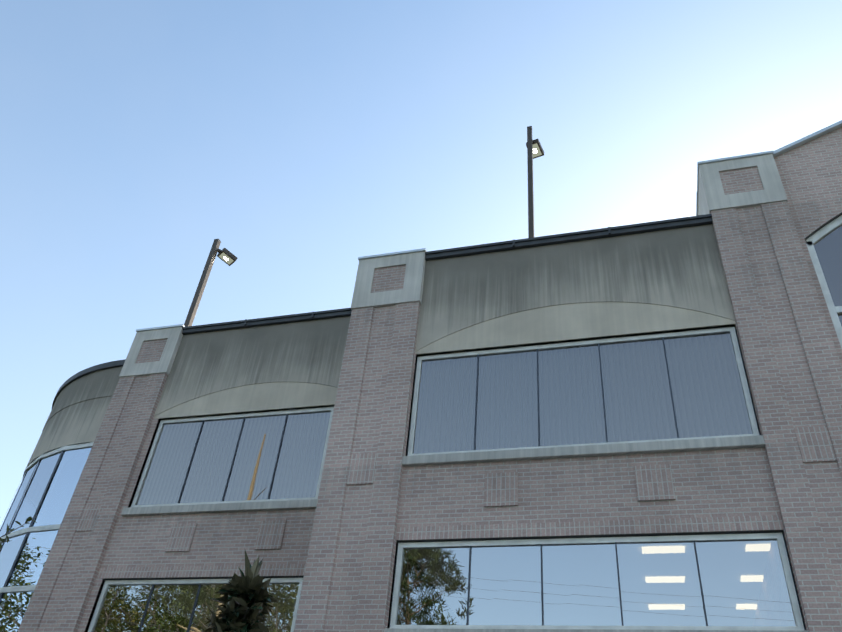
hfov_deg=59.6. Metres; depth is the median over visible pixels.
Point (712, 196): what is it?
building pier caps
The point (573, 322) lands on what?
building stucco panels
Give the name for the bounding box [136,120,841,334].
building coping
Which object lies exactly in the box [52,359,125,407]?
curved building coping
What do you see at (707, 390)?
window blinds
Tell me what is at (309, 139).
sky
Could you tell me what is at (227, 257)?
light pole
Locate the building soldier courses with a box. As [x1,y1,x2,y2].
[75,426,836,578]
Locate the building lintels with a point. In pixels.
(523, 538)
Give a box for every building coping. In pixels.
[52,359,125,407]
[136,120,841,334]
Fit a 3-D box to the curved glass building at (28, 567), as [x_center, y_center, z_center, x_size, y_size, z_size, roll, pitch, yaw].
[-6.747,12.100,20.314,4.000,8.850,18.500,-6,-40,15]
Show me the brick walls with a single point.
(340, 541)
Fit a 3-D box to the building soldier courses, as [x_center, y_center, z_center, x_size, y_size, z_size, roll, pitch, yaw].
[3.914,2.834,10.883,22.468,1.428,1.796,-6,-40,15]
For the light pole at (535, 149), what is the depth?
19.65 m
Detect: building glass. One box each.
[93,539,795,631]
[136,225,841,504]
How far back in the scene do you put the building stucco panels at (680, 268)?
13.52 m
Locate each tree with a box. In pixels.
[0,515,36,631]
[202,550,277,631]
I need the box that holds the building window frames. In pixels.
[88,215,841,631]
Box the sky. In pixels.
[0,0,841,527]
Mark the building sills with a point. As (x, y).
(619, 449)
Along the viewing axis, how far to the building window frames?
11.37 m
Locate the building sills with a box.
[121,435,808,631]
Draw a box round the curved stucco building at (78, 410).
[23,366,122,475]
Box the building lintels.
[105,212,841,579]
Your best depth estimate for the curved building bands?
14.90 m
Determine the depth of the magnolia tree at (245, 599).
9.60 m
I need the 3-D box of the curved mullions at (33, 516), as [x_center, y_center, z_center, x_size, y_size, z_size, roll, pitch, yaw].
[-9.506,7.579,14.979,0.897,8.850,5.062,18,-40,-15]
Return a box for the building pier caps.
[119,154,787,376]
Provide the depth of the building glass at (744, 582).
9.99 m
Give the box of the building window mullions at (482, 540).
[92,326,804,631]
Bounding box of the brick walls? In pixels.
[18,127,841,631]
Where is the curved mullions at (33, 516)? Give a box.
[0,450,63,597]
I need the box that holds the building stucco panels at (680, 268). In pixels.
[154,224,734,415]
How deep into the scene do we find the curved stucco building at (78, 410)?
16.65 m
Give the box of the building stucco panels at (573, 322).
[153,302,735,419]
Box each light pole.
[184,239,236,326]
[526,126,543,237]
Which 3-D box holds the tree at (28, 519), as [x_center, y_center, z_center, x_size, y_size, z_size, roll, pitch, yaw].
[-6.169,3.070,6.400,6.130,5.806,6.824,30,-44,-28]
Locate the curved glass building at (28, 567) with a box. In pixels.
[0,447,91,631]
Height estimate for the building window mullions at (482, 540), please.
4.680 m
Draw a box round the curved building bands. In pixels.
[0,442,93,592]

